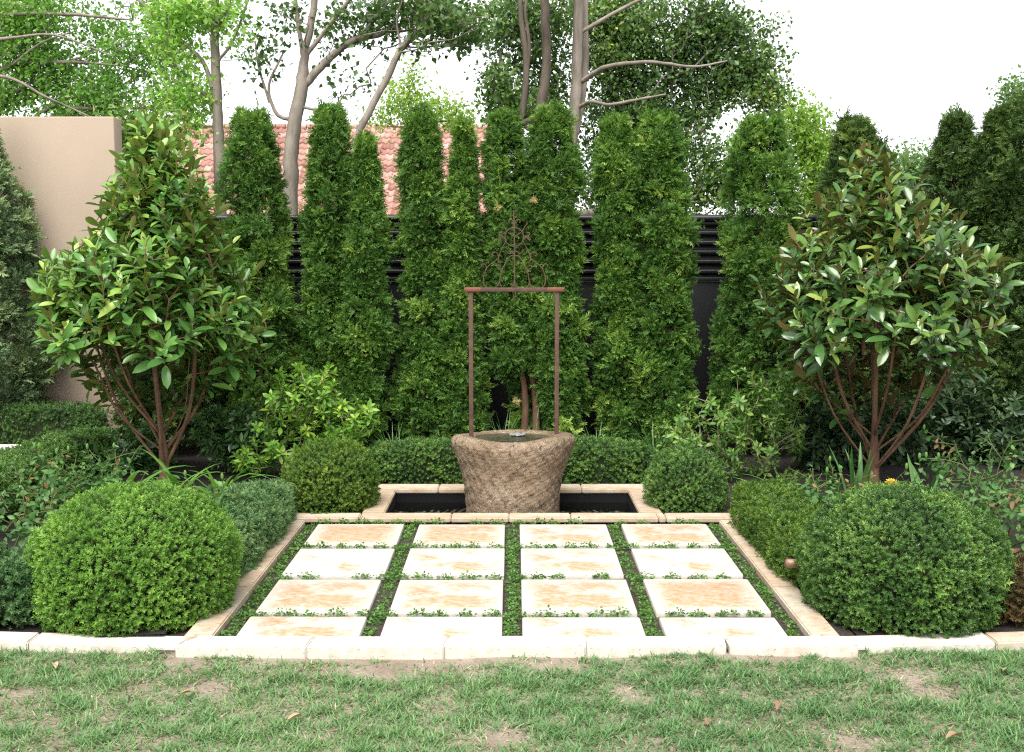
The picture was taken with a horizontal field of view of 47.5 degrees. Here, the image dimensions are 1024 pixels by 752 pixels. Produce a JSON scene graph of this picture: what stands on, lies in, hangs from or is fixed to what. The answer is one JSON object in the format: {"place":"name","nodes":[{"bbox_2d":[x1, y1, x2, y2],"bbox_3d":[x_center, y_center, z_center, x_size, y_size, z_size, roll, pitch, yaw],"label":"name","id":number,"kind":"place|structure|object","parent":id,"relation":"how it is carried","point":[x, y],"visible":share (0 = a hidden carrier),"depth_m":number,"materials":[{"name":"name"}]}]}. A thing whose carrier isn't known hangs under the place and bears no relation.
{"place":"outdoors","nodes":[
{"label":"outdoors","id":0,"kind":"place"},
{"bbox_2d":[0,437,326,637],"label":"garden bed","id":1,"kind":"object","parent":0,"point":[187,457],"visible":0.09,"depth_m":8.28,"materials":[{"name":"brown soil"}]},
{"bbox_2d":[0,542,56,629],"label":"box hedge","id":2,"kind":"object","parent":1,"relation":"on","point":[16,580],"visible":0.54,"depth_m":4.86,"materials":[{"name":"green plant"}]},
{"bbox_2d":[0,106,63,424],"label":"cypress tree","id":3,"kind":"object","parent":1,"relation":"on","point":[16,241],"visible":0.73,"depth_m":9.40,"materials":[{"name":"green plant"}]},
{"bbox_2d":[0,446,69,531],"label":"rose bush","id":4,"kind":"object","parent":1,"relation":"on","point":[4,508],"visible":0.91,"depth_m":6.46,"materials":[{"name":"green plant"}]},
{"bbox_2d":[3,488,79,556],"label":"rose bush","id":5,"kind":"object","parent":1,"relation":"on","point":[24,529],"visible":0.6,"depth_m":5.58,"materials":[{"name":"green plant"}]},
{"bbox_2d":[6,443,106,523],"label":"rose bush","id":6,"kind":"object","parent":1,"relation":"on","point":[44,463],"visible":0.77,"depth_m":6.75,"materials":[{"name":"green plant"}]},
{"bbox_2d":[0,397,113,443],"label":"box hedge","id":7,"kind":"object","parent":1,"relation":"on","point":[22,421],"visible":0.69,"depth_m":9.26,"materials":[{"name":"green plant"}]},
{"bbox_2d":[0,424,119,524],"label":"box hedge","id":8,"kind":"object","parent":1,"relation":"on","point":[75,440],"visible":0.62,"depth_m":7.76,"materials":[{"name":"green plant"}]},
{"bbox_2d":[31,443,147,520],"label":"rose bush","id":9,"kind":"object","parent":1,"relation":"on","point":[111,479],"visible":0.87,"depth_m":6.73,"materials":[{"name":"green plant"}]},
{"bbox_2d":[88,442,126,476],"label":"evergreen shrub","id":10,"kind":"object","parent":1,"relation":"on","point":[98,451],"visible":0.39,"depth_m":8.24,"materials":[{"name":"green plant"}]},
{"bbox_2d":[22,478,246,637],"bbox_3d":[-1.658,0.762,5.122,0.941,0.608,0.924,0,6,0],"label":"box topiary","id":11,"kind":"object","parent":1,"relation":"on","point":[134,559],"visible":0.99,"depth_m":4.82,"materials":[{"name":"green plant"}]},
{"bbox_2d":[102,418,184,471],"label":"evergreen shrub","id":12,"kind":"object","parent":1,"relation":"on","point":[131,441],"visible":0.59,"depth_m":8.52,"materials":[{"name":"green plant"}]},
{"bbox_2d":[25,102,277,484],"bbox_3d":[-2.407,-0.525,7.808,1.620,2.582,1.496,0,6,0],"label":"magnolia tree","id":13,"kind":"object","parent":1,"relation":"on","point":[141,260],"visible":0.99,"depth_m":7.59,"materials":[{"name":"green plant"}]},
{"bbox_2d":[96,210,233,446],"bbox_3d":[-2.717,-0.412,9.300,1.116,2.124,1.018,0,6,0],"label":"thuja tree","id":14,"kind":"object","parent":1,"relation":"on","point":[148,395],"visible":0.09,"depth_m":9.13,"materials":[{"name":"green plant"}]},
{"bbox_2d":[170,467,286,497],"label":"lily clump","id":15,"kind":"object","parent":1,"relation":"on","point":[214,482],"visible":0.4,"depth_m":6.98,"materials":[{"name":"green plant"}]},
{"bbox_2d":[186,399,276,472],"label":"camellia bush","id":16,"kind":"object","parent":1,"relation":"on","point":[234,438],"visible":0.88,"depth_m":8.30,"materials":[{"name":"green plant"}]},
{"bbox_2d":[209,478,297,592],"bbox_3d":[-1.463,0.799,6.177,0.488,0.372,1.844,0,6,0],"label":"box hedge","id":17,"kind":"object","parent":1,"relation":"on","point":[263,512],"visible":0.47,"depth_m":6.17,"materials":[{"name":"green plant"}]},
{"bbox_2d":[206,98,305,449],"bbox_3d":[-2.042,-0.782,9.302,0.834,2.858,0.796,-4,7,-38],"label":"thuja tree","id":18,"kind":"object","parent":1,"relation":"on","point":[251,183],"visible":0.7,"depth_m":9.13,"materials":[{"name":"green plant"}]},
{"bbox_2d":[230,361,330,481],"bbox_3d":[-1.621,0.419,8.093,0.732,1.049,0.769,0,6,0],"label":"rhododendron bush","id":19,"kind":"object","parent":1,"relation":"on","point":[272,454],"visible":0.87,"depth_m":8.08,"materials":[{"name":"green plant"}]},
{"bbox_2d":[295,97,355,441],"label":"thuja tree","id":20,"kind":"object","parent":1,"relation":"on","point":[328,178],"visible":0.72,"depth_m":9.16,"materials":[{"name":"green plant"}]},
{"bbox_2d":[151,123,488,214],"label":"tiled house","id":21,"kind":"structure","parent":0,"point":[387,149],"depth_m":39.71,"materials":[{"name":"ceramic"}]},
{"bbox_2d":[295,490,369,513],"bbox_3d":[-1.160,0.813,7.386,0.520,0.020,0.820,0,6,0],"label":"garden bed","id":22,"kind":"object","parent":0,"point":[340,511],"visible":0.04,"depth_m":7.16,"materials":[{"name":"brown soil"}]},
{"bbox_2d":[279,435,381,513],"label":"box topiary","id":23,"kind":"object","parent":22,"relation":"on","point":[335,478],"visible":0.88,"depth_m":7.02,"materials":[{"name":"green plant"}]},
{"bbox_2d":[164,491,855,634],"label":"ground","id":24,"kind":"structure","parent":0,"point":[169,632],"depth_m":6.13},
{"bbox_2d":[0,117,125,439],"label":"rendered wall","id":25,"kind":"structure","parent":24,"relation":"on","point":[66,165],"depth_m":9.78,"materials":[{"name":"beige paint"}]},
{"bbox_2d":[0,0,228,124],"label":"tree","id":26,"kind":"object","parent":24,"relation":"on","point":[41,56],"visible":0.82,"depth_m":13.31,"materials":[{"name":"green plant"}]},
{"bbox_2d":[77,87,218,206],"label":"tree","id":27,"kind":"object","parent":24,"relation":"on","point":[124,113],"visible":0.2,"depth_m":12.10,"materials":[{"name":"green plant"}]},
{"bbox_2d":[129,0,272,214],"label":"tree","id":28,"kind":"object","parent":24,"relation":"on","point":[172,14],"visible":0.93,"depth_m":12.64,"materials":[{"name":"green plant"}]},
{"bbox_2d":[242,0,493,214],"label":"tree","id":29,"kind":"object","parent":24,"relation":"on","point":[305,78],"visible":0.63,"depth_m":12.29,"materials":[{"name":"green plant"}]},
{"bbox_2d":[346,43,483,141],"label":"tree","id":30,"kind":"object","parent":24,"relation":"on","point":[440,109],"visible":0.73,"depth_m":15.62,"materials":[{"name":"green plant"}]},
{"bbox_2d":[349,0,497,189],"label":"tree","id":31,"kind":"object","parent":24,"relation":"on","point":[428,24],"visible":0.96,"depth_m":11.87,"materials":[{"name":"green plant"}]},
{"bbox_2d":[463,0,593,153],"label":"tree","id":32,"kind":"object","parent":24,"relation":"on","point":[528,26],"visible":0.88,"depth_m":13.85,"materials":[{"name":"green plant"}]},
{"bbox_2d":[124,215,1019,480],"bbox_3d":[2.845,-0.232,10.076,12.310,2.310,0.067,0,6,0],"label":"metal fence","id":33,"kind":"object","parent":24,"relation":"on","point":[704,296],"visible":0.06,"depth_m":10.03,"materials":[{"name":"black metal"}]},
{"bbox_2d":[561,0,806,214],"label":"tree","id":34,"kind":"object","parent":24,"relation":"on","point":[705,39],"visible":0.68,"depth_m":14.55,"materials":[{"name":"green plant"}]},
{"bbox_2d":[749,87,847,214],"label":"tree","id":35,"kind":"object","parent":24,"relation":"on","point":[808,137],"visible":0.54,"depth_m":16.57,"materials":[{"name":"green plant"}]},
{"bbox_2d":[798,136,956,197],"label":"tree","id":36,"kind":"object","parent":24,"relation":"on","point":[914,158],"visible":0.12,"depth_m":23.45,"materials":[{"name":"green plant"}]},
{"bbox_2d":[986,64,1023,105],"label":"tree","id":37,"kind":"object","parent":24,"relation":"on","point":[1005,88],"visible":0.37,"depth_m":25.40,"materials":[{"name":"green plant"}]},
{"bbox_2d":[0,634,1023,751],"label":"lawn","id":38,"kind":"structure","parent":0,"point":[384,671],"depth_m":4.20,"materials":[{"name":"plant"}]},
{"bbox_2d":[0,631,39,650],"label":"edging stone","id":39,"kind":"object","parent":38,"relation":"on","point":[13,640],"visible":0.46,"depth_m":4.72,"materials":[{"name":"stone"}]},
{"bbox_2d":[29,633,185,653],"bbox_3d":[-1.636,1.117,4.732,0.635,0.098,0.131,0,6,5],"label":"edging stone","id":40,"kind":"object","parent":38,"relation":"on","point":[68,642],"visible":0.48,"depth_m":4.69,"materials":[{"name":"stone"}]},
{"bbox_2d":[175,636,313,658],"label":"kerb slab","id":41,"kind":"structure","parent":38,"relation":"on","point":[258,646],"depth_m":4.60,"materials":[{"name":"stone"}]},
{"bbox_2d":[307,636,448,659],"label":"kerb slab","id":42,"kind":"structure","parent":38,"relation":"on","point":[388,647],"depth_m":4.60,"materials":[{"name":"stone"}]},
{"bbox_2d":[445,636,586,658],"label":"kerb slab","id":43,"kind":"structure","parent":38,"relation":"on","point":[459,647],"depth_m":4.60,"materials":[{"name":"stone"}]},
{"bbox_2d":[586,636,725,657],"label":"kerb slab","id":44,"kind":"structure","parent":38,"relation":"on","point":[614,646],"depth_m":4.60,"materials":[{"name":"stone"}]},
{"bbox_2d":[725,636,857,657],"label":"kerb slab","id":45,"kind":"structure","parent":38,"relation":"on","point":[823,646],"depth_m":4.60,"materials":[{"name":"stone"}]},
{"bbox_2d":[845,633,994,653],"bbox_3d":[1.636,1.117,4.732,0.635,0.098,0.131,0,6,-5],"label":"edging stone","id":46,"kind":"object","parent":38,"relation":"on","point":[883,643],"visible":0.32,"depth_m":4.69,"materials":[{"name":"stone"}]},
{"bbox_2d":[984,631,1023,651],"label":"edging stone","id":47,"kind":"object","parent":38,"relation":"on","point":[1007,640],"visible":0.49,"depth_m":4.72,"materials":[{"name":"stone"}]},
{"bbox_2d":[293,484,730,522],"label":"stone curb","id":48,"kind":"structure","parent":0,"point":[393,494],"depth_m":6.95,"materials":[{"name":"stone"}]},
{"bbox_2d":[391,502,632,513],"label":"water","id":49,"kind":"structure","parent":48,"relation":"in","point":[460,507],"depth_m":7.55,"materials":[{"name":"black liquid"}]},
{"bbox_2d":[451,210,574,513],"bbox_3d":[0.006,0.037,7.294,0.783,2.130,0.603,0,6,0],"label":"stone fountain","id":50,"kind":"object","parent":48,"relation":"on","point":[508,471],"visible":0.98,"depth_m":7.15,"materials":[{"name":"stone"}]},
{"bbox_2d":[0,0,1023,214],"label":"sky","id":51,"kind":"structure","parent":0,"point":[902,64],"materials":[{"name":"white"}]},
{"bbox_2d":[158,521,867,650],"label":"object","id":52,"kind":"structure","parent":0,"point":[838,629],"depth_m":5.51,"materials":[{"name":"green plant"}]},
{"bbox_2d":[184,587,251,640],"bbox_3d":[-1.272,1.059,5.077,0.120,0.086,0.699,0,6,0],"label":"edging stone","id":53,"kind":"object","parent":52,"relation":"on","point":[213,624],"visible":0.47,"depth_m":4.93,"materials":[{"name":"stone"}]},
{"bbox_2d":[236,557,275,592],"bbox_3d":[-1.272,0.997,5.706,0.120,0.086,0.556,0,6,0],"label":"edging stone","id":54,"kind":"object","parent":52,"relation":"on","point":[252,579],"visible":0.43,"depth_m":5.65,"materials":[{"name":"stone"}]},
{"bbox_2d":[237,617,366,637],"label":"paver","id":55,"kind":"object","parent":52,"relation":"on","point":[314,627],"visible":0.68,"depth_m":4.85,"materials":[{"name":"stone"}]},
{"bbox_2d":[255,580,380,616],"bbox_3d":[-0.872,1.021,5.321,0.492,0.044,0.520,0,6,0],"label":"paver","id":56,"kind":"object","parent":52,"relation":"on","point":[320,597],"visible":0.7,"depth_m":5.28,"materials":[{"name":"stone"}]},
{"bbox_2d":[281,549,394,579],"bbox_3d":[-0.872,0.962,5.917,0.503,0.045,0.521,0,6,0],"label":"paver","id":57,"kind":"object","parent":52,"relation":"on","point":[336,564],"visible":0.77,"depth_m":5.86,"materials":[{"name":"stone"}]},
{"bbox_2d":[304,524,403,548],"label":"paver","id":58,"kind":"object","parent":52,"relation":"on","point":[353,535],"visible":0.74,"depth_m":6.45,"materials":[{"name":"stone"}]},
{"bbox_2d":[381,617,501,637],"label":"paver","id":59,"kind":"object","parent":52,"relation":"on","point":[448,627],"visible":0.71,"depth_m":4.85,"materials":[{"name":"stone"}]},
{"bbox_2d":[389,580,502,616],"bbox_3d":[-0.289,1.022,5.321,0.495,0.043,0.520,0,6,0],"label":"paver","id":60,"kind":"object","parent":52,"relation":"on","point":[452,598],"visible":0.7,"depth_m":5.28,"materials":[{"name":"stone"}]},
{"bbox_2d":[401,548,504,579],"bbox_3d":[-0.289,0.961,5.916,0.502,0.046,0.521,0,6,0],"label":"paver","id":61,"kind":"object","parent":52,"relation":"on","point":[454,562],"visible":0.88,"depth_m":5.88,"materials":[{"name":"stone"}]},
{"bbox_2d":[413,524,504,548],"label":"paver","id":62,"kind":"object","parent":52,"relation":"on","point":[447,535],"visible":0.72,"depth_m":6.46,"materials":[{"name":"stone"}]},
{"bbox_2d":[218,516,799,635],"bbox_3d":[-0.002,0.958,5.776,2.462,0.084,2.148,0,6,0],"label":"ground cover","id":63,"kind":"object","parent":52,"relation":"on","point":[513,576],"visible":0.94,"depth_m":5.61,"materials":[{"name":"green plant"}]},
{"bbox_2d":[519,524,613,548],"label":"paver","id":64,"kind":"object","parent":52,"relation":"on","point":[558,535],"visible":0.82,"depth_m":6.49,"materials":[{"name":"stone"}]},
{"bbox_2d":[521,548,623,579],"bbox_3d":[0.295,0.961,5.916,0.499,0.046,0.521,0,6,0],"label":"paver","id":65,"kind":"object","parent":52,"relation":"on","point":[577,563],"visible":0.77,"depth_m":5.86,"materials":[{"name":"stone"}]},
{"bbox_2d":[521,580,636,616],"bbox_3d":[0.295,1.021,5.321,0.504,0.045,0.520,0,6,0],"label":"paver","id":66,"kind":"object","parent":52,"relation":"on","point":[562,597],"visible":0.81,"depth_m":5.27,"materials":[{"name":"stone"}]},
{"bbox_2d":[522,617,645,637],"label":"paver","id":67,"kind":"object","parent":52,"relation":"on","point":[587,627],"visible":0.69,"depth_m":4.86,"materials":[{"name":"stone"}]},
{"bbox_2d":[621,524,720,548],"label":"paver","id":68,"kind":"object","parent":52,"relation":"on","point":[682,535],"visible":0.74,"depth_m":6.45,"materials":[{"name":"stone"}]},
{"bbox_2d":[631,549,742,578],"bbox_3d":[0.878,0.961,5.917,0.494,0.046,0.521,0,6,0],"label":"paver","id":69,"kind":"object","parent":52,"relation":"on","point":[685,563],"visible":0.72,"depth_m":5.86,"materials":[{"name":"stone"}]},
{"bbox_2d":[643,579,770,617],"bbox_3d":[0.878,1.020,5.321,0.501,0.046,0.520,0,6,0],"label":"paver","id":70,"kind":"object","parent":52,"relation":"on","point":[710,597],"visible":0.76,"depth_m":5.27,"materials":[{"name":"stone"}]},
{"bbox_2d":[659,618,786,639],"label":"paver","id":71,"kind":"object","parent":52,"relation":"on","point":[724,627],"visible":0.65,"depth_m":4.85,"materials":[{"name":"stone"}]},
{"bbox_2d":[728,532,764,560],"bbox_3d":[1.272,0.942,6.263,0.120,0.086,0.556,0,6,0],"label":"edging stone","id":72,"kind":"object","parent":52,"relation":"on","point":[746,549],"visible":0.34,"depth_m":6.23,"materials":[{"name":"stone"}]},
{"bbox_2d":[748,557,796,591],"bbox_3d":[1.272,0.997,5.706,0.120,0.086,0.556,0,6,0],"label":"edging stone","id":73,"kind":"object","parent":52,"relation":"on","point":[768,577],"visible":0.52,"depth_m":5.63,"materials":[{"name":"stone"}]},
{"bbox_2d":[772,587,838,635],"bbox_3d":[1.272,1.059,5.077,0.120,0.086,0.699,0,6,0],"label":"edging stone","id":74,"kind":"object","parent":52,"relation":"on","point":[808,620],"visible":0.61,"depth_m":5.01,"materials":[{"name":"stone"}]},
{"bbox_2d":[364,437,716,490],"bbox_3d":[0.000,0.622,9.246,2.840,0.041,2.920,0,6,0],"label":"garden bed","id":75,"kind":"object","parent":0,"point":[365,443],"visible":0.02,"depth_m":9.67,"materials":[{"name":"brown soil"}]},
{"bbox_2d":[304,361,380,454],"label":"rhododendron bush","id":76,"kind":"object","parent":75,"relation":"on","point":[336,431],"visible":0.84,"depth_m":8.09,"materials":[{"name":"green plant"}]},
{"bbox_2d":[328,129,399,447],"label":"thuja tree","id":77,"kind":"object","parent":75,"relation":"on","point":[366,257],"visible":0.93,"depth_m":9.13,"materials":[{"name":"green plant"}]},
{"bbox_2d":[386,99,460,439],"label":"thuja tree","id":78,"kind":"object","parent":75,"relation":"on","point":[420,177],"visible":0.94,"depth_m":9.19,"materials":[{"name":"green plant"}]},
{"bbox_2d":[427,108,498,438],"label":"thuja tree","id":79,"kind":"object","parent":75,"relation":"on","point":[463,256],"visible":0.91,"depth_m":9.16,"materials":[{"name":"green plant"}]},
{"bbox_2d":[477,104,547,430],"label":"thuja tree","id":80,"kind":"object","parent":75,"relation":"on","point":[506,314],"visible":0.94,"depth_m":9.19,"materials":[{"name":"green plant"}]},
{"bbox_2d":[366,433,658,484],"bbox_3d":[0.006,0.577,8.136,2.074,0.386,0.449,0,6,0],"label":"box hedge","id":81,"kind":"object","parent":75,"relation":"on","point":[434,460],"visible":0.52,"depth_m":7.99,"materials":[{"name":"green plant"}]},
{"bbox_2d":[509,98,595,434],"bbox_3d":[0.344,-0.768,9.274,0.634,2.837,0.696,5,7,41],"label":"thuja tree","id":82,"kind":"object","parent":75,"relation":"on","point":[557,232],"visible":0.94,"depth_m":9.13,"materials":[{"name":"green plant"}]},
{"bbox_2d":[586,108,673,440],"bbox_3d":[0.929,-0.738,9.327,0.692,2.767,0.614,0,6,0],"label":"thuja tree","id":83,"kind":"object","parent":75,"relation":"on","point":[614,331],"visible":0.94,"depth_m":9.19,"materials":[{"name":"green plant"}]},
{"bbox_2d":[623,104,705,449],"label":"thuja tree","id":84,"kind":"object","parent":75,"relation":"on","point":[668,226],"visible":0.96,"depth_m":9.12,"materials":[{"name":"green plant"}]},
{"bbox_2d":[655,389,749,482],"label":"azalea bush","id":85,"kind":"object","parent":75,"relation":"on","point":[677,433],"visible":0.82,"depth_m":8.00,"materials":[{"name":"green plant"}]},
{"bbox_2d":[652,491,732,512],"bbox_3d":[1.160,0.804,7.385,0.520,0.017,0.820,0,6,0],"label":"garden bed","id":86,"kind":"object","parent":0,"point":[727,508],"visible":0.1,"depth_m":7.18,"materials":[{"name":"brown soil"}]},
{"bbox_2d":[641,440,729,513],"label":"box topiary","id":87,"kind":"object","parent":86,"relation":"on","point":[686,483],"visible":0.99,"depth_m":7.05,"materials":[{"name":"green plant"}]},
{"bbox_2d":[678,435,1023,635],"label":"garden bed","id":88,"kind":"object","parent":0,"point":[890,471],"visible":0.08,"depth_m":8.25,"materials":[{"name":"brown soil"}]},
{"bbox_2d":[705,108,815,453],"bbox_3d":[1.974,-0.731,9.222,0.881,2.773,0.882,0,6,0],"label":"thuja tree","id":89,"kind":"object","parent":88,"relation":"on","point":[751,156],"visible":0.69,"depth_m":9.06,"materials":[{"name":"green plant"}]},
{"bbox_2d":[711,360,812,478],"bbox_3d":[1.795,0.339,8.163,0.613,0.923,0.817,3,6,28],"label":"azalea bush","id":90,"kind":"object","parent":88,"relation":"on","point":[771,450],"visible":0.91,"depth_m":8.14,"materials":[{"name":"green plant"}]},
{"bbox_2d":[727,474,822,595],"bbox_3d":[1.476,0.789,6.187,0.514,0.356,1.845,0,6,0],"label":"box hedge","id":91,"kind":"object","parent":88,"relation":"on","point":[770,521],"visible":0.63,"depth_m":6.08,"materials":[{"name":"green plant"}]},
{"bbox_2d":[781,401,865,471],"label":"evergreen shrub","id":92,"kind":"object","parent":88,"relation":"on","point":[818,430],"visible":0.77,"depth_m":8.46,"materials":[{"name":"green plant"}]},
{"bbox_2d":[778,456,877,505],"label":"rose bush","id":93,"kind":"object","parent":88,"relation":"on","point":[818,497],"visible":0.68,"depth_m":6.53,"materials":[{"name":"green plant"}]},
{"bbox_2d":[829,442,873,490],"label":"lily clump","id":94,"kind":"object","parent":88,"relation":"on","point":[859,475],"visible":0.59,"depth_m":7.03,"materials":[{"name":"green plant"}]},
{"bbox_2d":[795,105,923,437],"bbox_3d":[2.971,-0.814,9.674,1.249,2.850,1.215,0,6,0],"label":"thuja tree","id":95,"kind":"object","parent":88,"relation":"on","point":[852,134],"visible":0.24,"depth_m":9.46,"materials":[{"name":"green plant"}]},
{"bbox_2d":[749,139,1023,484],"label":"magnolia tree","id":96,"kind":"object","parent":88,"relation":"on","point":[813,320],"visible":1,"depth_m":7.48,"materials":[{"name":"green plant"}]},
{"bbox_2d":[851,387,951,466],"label":"evergreen shrub","id":97,"kind":"object","parent":88,"relation":"on","point":[912,447],"visible":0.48,"depth_m":8.72,"materials":[{"name":"green plant"}]},
{"bbox_2d":[794,478,1017,638],"bbox_3d":[1.718,0.770,5.107,0.932,0.613,0.931,0,6,0],"label":"box topiary","id":98,"kind":"object","parent":88,"relation":"on","point":[922,558],"visible":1,"depth_m":4.83,"materials":[{"name":"green plant"}]},
{"bbox_2d":[881,101,1019,441],"bbox_3d":[3.581,-0.808,9.579,1.248,2.855,1.208,0,6,0],"label":"thuja tree","id":99,"kind":"object","parent":88,"relation":"on","point":[952,140],"visible":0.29,"depth_m":9.35,"materials":[{"name":"green plant"}]},
{"bbox_2d":[919,361,1005,464],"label":"evergreen shrub","id":100,"kind":"object","parent":88,"relation":"on","point":[969,411],"visible":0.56,"depth_m":8.80,"materials":[{"name":"green plant"}]},
{"bbox_2d":[923,424,1023,504],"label":"rose bush","id":101,"kind":"object","parent":88,"relation":"on","point":[1009,465],"visible":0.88,"depth_m":7.20,"materials":[{"name":"green plant"}]},
{"bbox_2d":[923,452,1023,555],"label":"rose bush","id":102,"kind":"object","parent":88,"relation":"on","point":[1007,516],"visible":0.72,"depth_m":6.34,"materials":[{"name":"green plant"}]},
{"bbox_2d":[946,98,1023,445],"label":"thuja tree","id":103,"kind":"object","parent":88,"relation":"on","point":[982,153],"visible":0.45,"depth_m":9.07,"materials":[{"name":"green plant"}]},
{"bbox_2d":[960,476,1023,554],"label":"rose bush","id":104,"kind":"object","parent":88,"relation":"on","point":[1019,507],"visible":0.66,"depth_m":5.97,"materials":[{"name":"green plant"}]},
{"bbox_2d":[977,86,1023,434],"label":"thuja tree","id":105,"kind":"object","parent":88,"relation":"on","point":[1005,165],"visible":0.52,"depth_m":8.90,"materials":[{"name":"green plant"}]},
{"bbox_2d":[977,551,1023,626],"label":"shrub","id":106,"kind":"object","parent":88,"relation":"on","point":[1015,609],"visible":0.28,"depth_m":4.89,"materials":[{"name":"plant"}]},
{"bbox_2d":[978,391,1023,470],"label":"evergreen shrub","id":107,"kind":"object","parent":88,"relation":"on","point":[1015,408],"visible":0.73,"depth_m":8.60,"materials":[{"name":"green plant"}]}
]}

